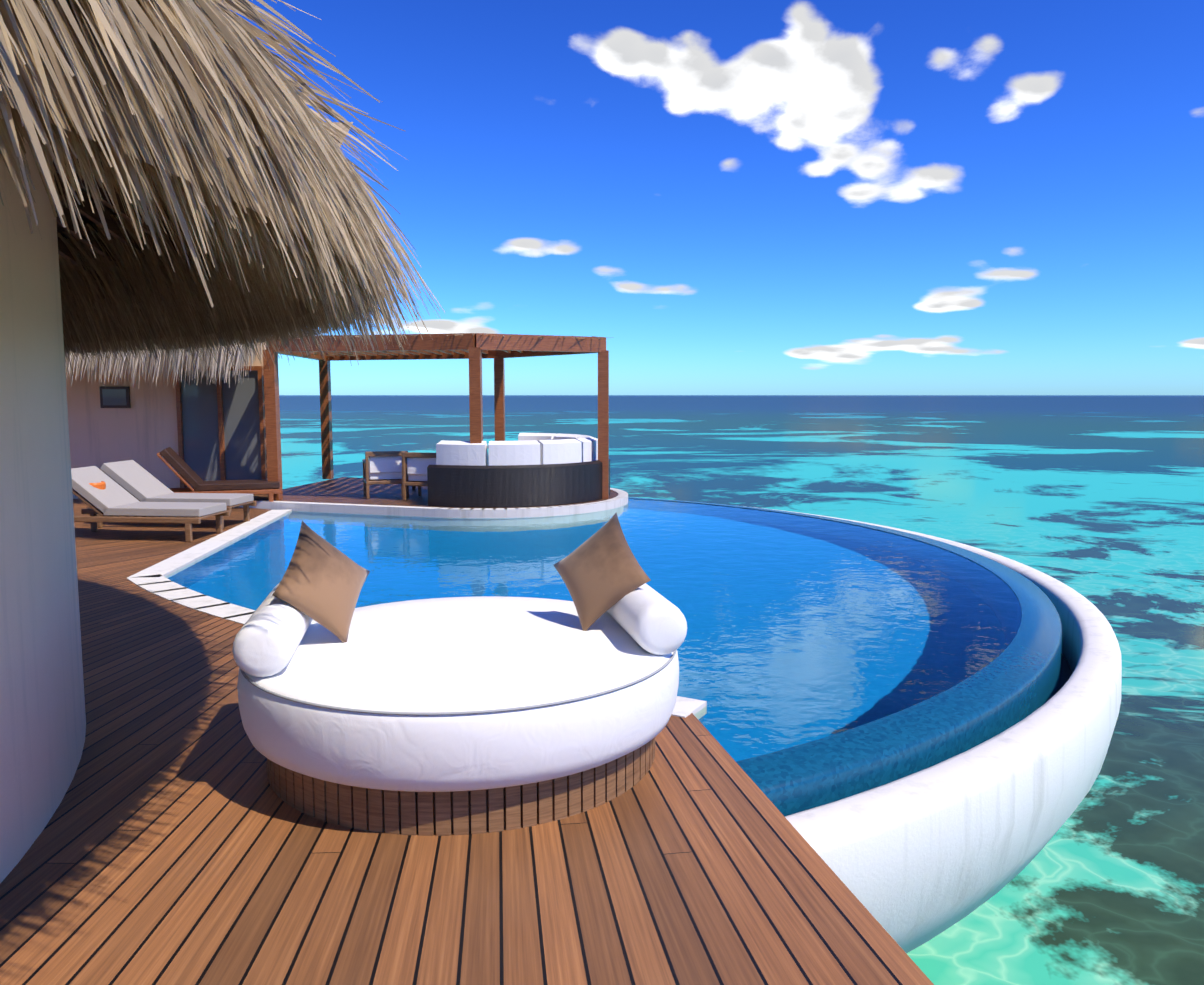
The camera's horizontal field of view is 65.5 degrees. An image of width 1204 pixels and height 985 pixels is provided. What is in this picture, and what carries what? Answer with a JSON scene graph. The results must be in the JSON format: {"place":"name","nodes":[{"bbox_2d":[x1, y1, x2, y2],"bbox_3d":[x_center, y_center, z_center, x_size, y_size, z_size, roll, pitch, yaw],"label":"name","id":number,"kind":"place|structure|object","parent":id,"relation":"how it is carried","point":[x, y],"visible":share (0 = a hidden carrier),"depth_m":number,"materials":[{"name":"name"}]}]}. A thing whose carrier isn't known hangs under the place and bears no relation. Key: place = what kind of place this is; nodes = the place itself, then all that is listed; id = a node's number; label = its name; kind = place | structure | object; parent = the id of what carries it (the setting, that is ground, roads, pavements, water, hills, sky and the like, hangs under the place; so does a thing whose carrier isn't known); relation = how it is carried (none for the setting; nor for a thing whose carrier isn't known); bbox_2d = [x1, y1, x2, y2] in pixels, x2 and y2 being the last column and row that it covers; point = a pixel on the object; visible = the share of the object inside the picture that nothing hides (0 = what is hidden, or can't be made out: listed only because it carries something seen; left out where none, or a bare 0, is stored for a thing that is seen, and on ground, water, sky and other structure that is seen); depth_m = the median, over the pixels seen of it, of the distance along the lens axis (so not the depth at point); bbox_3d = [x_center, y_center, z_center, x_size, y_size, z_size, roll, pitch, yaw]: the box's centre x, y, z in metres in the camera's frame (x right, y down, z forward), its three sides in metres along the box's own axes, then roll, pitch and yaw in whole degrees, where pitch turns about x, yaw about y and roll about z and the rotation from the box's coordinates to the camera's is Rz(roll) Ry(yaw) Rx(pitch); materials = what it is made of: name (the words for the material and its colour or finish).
{"place":"outdoors","nodes":[
{"label":"outdoors","id":0,"kind":"place"},
{"bbox_2d":[69,259,230,301],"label":"thatched roof","id":1,"kind":"structure","parent":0,"point":[144,292],"depth_m":6.97,"materials":[{"name":"brown plant"}]},
{"bbox_2d":[313,122,352,146],"bbox_3d":[-11.459,-5.136,17.214,12.250,4.808,6.000,0,6,2],"label":"roof shell","id":2,"kind":"object","parent":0,"point":[342,126],"visible":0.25,"depth_m":19.51},
{"bbox_2d":[65,340,261,388],"bbox_3d":[-7.755,-3.132,15.263,5.031,2.944,2.992,0,6,2],"label":"thatch","id":3,"kind":"object","parent":2,"relation":"on","point":[135,365],"visible":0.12,"depth_m":14.13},
{"bbox_2d":[253,477,617,507],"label":"pergola deck","id":4,"kind":"structure","parent":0,"point":[345,490],"depth_m":15.73,"materials":[{"name":"brown wood"}]},
{"bbox_2d":[362,451,408,498],"bbox_3d":[-3.553,-0.314,15.356,0.680,0.760,0.670,-2,6,-18],"label":"armchair","id":5,"kind":"object","parent":4,"relation":"on","point":[382,467],"visible":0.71,"depth_m":15.07,"materials":[{"name":"brown wood"}]},
{"bbox_2d":[402,452,435,499],"bbox_3d":[-2.763,-0.280,15.033,0.680,0.760,0.670,1,6,12],"label":"armchair","id":6,"kind":"object","parent":4,"relation":"on","point":[417,463],"visible":0.5,"depth_m":14.76,"materials":[{"name":"brown wood"}]},
{"bbox_2d":[263,333,608,499],"bbox_3d":[-2.732,-1.317,16.257,5.750,2.570,4.520,0,6,2],"label":"pergola","id":7,"kind":"object","parent":4,"relation":"on","point":[475,349],"visible":0.77,"depth_m":14.79,"materials":[{"name":"brown wood"}]},
{"bbox_2d":[298,333,613,338],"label":"pergola roof","id":8,"kind":"structure","parent":7,"relation":"on","point":[485,334],"depth_m":14.27,"materials":[{"name":"brown wood"}]},
{"bbox_2d":[427,459,609,507],"bbox_3d":[-1.214,-0.278,15.684,2.704,0.620,3.750,0,6,2],"label":"curved sofa base","id":9,"kind":"object","parent":4,"relation":"on","point":[504,485],"visible":0.88,"depth_m":13.95,"materials":[{"name":"black wicker"}]},
{"bbox_2d":[436,433,597,465],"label":"sofa cushions","id":10,"kind":"object","parent":9,"relation":"on","point":[539,448],"visible":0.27,"depth_m":14.13,"materials":[{"name":"white fabric"}]},
{"bbox_2d":[0,499,933,984],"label":"deck","id":11,"kind":"structure","parent":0,"point":[178,841],"depth_m":3.44,"materials":[{"name":"brown wood"}]},
{"bbox_2d":[0,130,85,883],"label":"wall","id":12,"kind":"structure","parent":11,"relation":"on","point":[42,721],"depth_m":3.81,"materials":[{"name":"white paint"}]},
{"bbox_2d":[56,171,122,238],"bbox_3d":[-7.521,-3.261,1.896,12.840,4.329,12.840,0,6,2],"label":"roof shell","id":13,"kind":"object","parent":12,"relation":"on","point":[60,229],"depth_m":6.41,"materials":[{"name":"brown plant"}]},
{"bbox_2d":[52,148,214,286],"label":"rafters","id":14,"kind":"object","parent":12,"relation":"attached to","point":[94,217],"visible":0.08,"depth_m":6.07,"materials":[{"name":"brown wood"}]},
{"bbox_2d":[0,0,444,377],"bbox_3d":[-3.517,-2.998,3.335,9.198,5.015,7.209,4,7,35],"label":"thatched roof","id":15,"kind":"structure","parent":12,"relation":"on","point":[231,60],"depth_m":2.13,"materials":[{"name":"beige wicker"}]},
{"bbox_2d":[71,466,229,541],"bbox_3d":[-5.770,0.124,11.649,2.000,0.856,0.770,1,6,6],"label":"lounger","id":16,"kind":"object","parent":11,"relation":"on","point":[113,502],"visible":0.94,"depth_m":11.38,"materials":[{"name":"white fabric"}]},
{"bbox_2d":[89,481,105,489],"bbox_3d":[-6.320,-0.019,11.651,0.270,0.220,0.270,0,6,2],"label":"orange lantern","id":17,"kind":"object","parent":16,"relation":"on","point":[102,485],"visible":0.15,"depth_m":11.58,"materials":[{"name":"orange"}]},
{"bbox_2d":[66,342,267,498],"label":"wall","id":18,"kind":"structure","parent":11,"relation":"on","point":[142,431],"depth_m":15.81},
{"bbox_2d":[99,387,130,407],"bbox_3d":[-8.189,-1.601,15.745,0.500,0.360,0.039,0,6,2],"label":"window","id":19,"kind":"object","parent":18,"relation":"attached to","point":[114,397],"visible":0.96,"depth_m":15.73,"materials":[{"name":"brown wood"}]},
{"bbox_2d":[175,366,266,487],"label":"glass doors","id":20,"kind":"structure","parent":18,"relation":"attached to","point":[221,428],"depth_m":15.73,"materials":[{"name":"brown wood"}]},
{"bbox_2d":[87,460,256,528],"bbox_3d":[-5.836,0.010,12.745,2.000,0.856,0.770,1,6,6],"label":"lounger","id":21,"kind":"object","parent":11,"relation":"on","point":[137,481],"visible":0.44,"depth_m":12.60,"materials":[{"name":"white fabric"}]},
{"bbox_2d":[157,447,280,501],"bbox_3d":[-6.077,-0.234,14.639,2.000,0.951,0.770,-2,6,-18],"label":"deck chair","id":22,"kind":"object","parent":11,"relation":"on","point":[183,471],"visible":0.85,"depth_m":14.44,"materials":[{"name":"brown wood"}]},
{"bbox_2d":[237,596,678,791],"bbox_3d":[-0.676,0.894,4.649,2.112,0.393,2.112,0,6,2],"label":"daybed cushion","id":23,"kind":"object","parent":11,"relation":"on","point":[462,654],"visible":0.81,"depth_m":3.89,"materials":[{"name":"white fabric"}]},
{"bbox_2d":[232,584,311,676],"bbox_3d":[-1.532,0.618,4.465,0.250,0.250,1.050,-1,6,-10],"label":"bolster","id":24,"kind":"object","parent":23,"relation":"on","point":[269,636],"visible":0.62,"depth_m":3.97,"materials":[{"name":"white fabric"}]},
{"bbox_2d":[272,520,369,642],"bbox_3d":[-1.344,0.436,4.530,0.150,0.460,0.460,-24,-51,28],"label":"pillow","id":25,"kind":"object","parent":23,"relation":"on","point":[322,582],"visible":1,"depth_m":4.46,"materials":[{"name":"brown fabric"}]},
{"bbox_2d":[240,649,676,715],"bbox_3d":[-0.676,0.745,4.633,2.088,0.012,2.088,0,6,2],"label":"cushion piping","id":26,"kind":"object","parent":23,"relation":"attached to","point":[449,713],"visible":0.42,"depth_m":3.69,"materials":[{"name":"white fabric"}]},
{"bbox_2d":[554,513,650,630],"bbox_3d":[-0.010,0.408,4.793,0.460,0.460,0.150,-40,-39,17],"label":"pillow","id":27,"kind":"object","parent":23,"relation":"on","point":[601,571],"visible":1,"depth_m":4.72,"materials":[{"name":"brown fabric"}]},
{"bbox_2d":[607,583,686,654],"bbox_3d":[0.174,0.583,4.802,0.250,0.250,1.050,-1,6,-12],"label":"bolster","id":28,"kind":"object","parent":23,"relation":"on","point":[646,617],"visible":0.62,"depth_m":4.31,"materials":[{"name":"white fabric"}]},
{"bbox_2d":[267,737,654,835],"bbox_3d":[-0.676,1.174,4.678,1.882,0.210,1.882,0,6,2],"label":"daybed base","id":29,"kind":"object","parent":11,"relation":"on","point":[450,813],"visible":0.27,"depth_m":3.82,"materials":[{"name":"brown wood"}]},
{"bbox_2d":[166,499,1021,761],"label":"pool water","id":30,"kind":"structure","parent":0,"point":[802,629],"depth_m":8.65,"materials":[{"name":"blue liquid"}]},
{"bbox_2d":[230,0,1203,394],"label":"sky","id":31,"kind":"structure","parent":0,"point":[747,197],"materials":[{"name":"blue"}]},
{"bbox_2d":[279,395,1203,984],"bbox_3d":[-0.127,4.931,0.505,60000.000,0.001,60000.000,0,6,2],"label":"lagoon","id":32,"kind":"structure","parent":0,"point":[1097,501],"depth_m":42.65,"materials":[{"name":"teal liquid"}]},
{"bbox_2d":[736,505,1121,953],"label":"pool wall","id":33,"kind":"structure","parent":32,"relation":"in","point":[915,860],"depth_m":4.66,"materials":[{"name":"white paint"}]},
{"bbox_2d":[127,509,706,717],"bbox_3d":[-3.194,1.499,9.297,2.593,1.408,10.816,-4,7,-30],"label":"pool coping","id":34,"kind":"object","parent":33,"relation":"on","point":[153,579],"visible":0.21,"depth_m":8.74,"materials":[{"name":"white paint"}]},
{"bbox_2d":[237,488,627,517],"bbox_3d":[-2.401,0.201,14.948,6.312,0.190,3.646,-3,7,-30],"label":"pool platform edge","id":35,"kind":"object","parent":33,"relation":"on","point":[620,499],"visible":0.6,"depth_m":13.97,"materials":[{"name":"white paint"}]},
{"bbox_2d":[628,497,1072,816],"bbox_3d":[-2.712,1.222,10.360,14.240,1.038,14.240,0,6,2],"label":"pool edge","id":36,"kind":"object","parent":33,"relation":"in","point":[1026,672],"visible":0.12,"depth_m":5.20,"materials":[{"name":"tile"}]}
]}

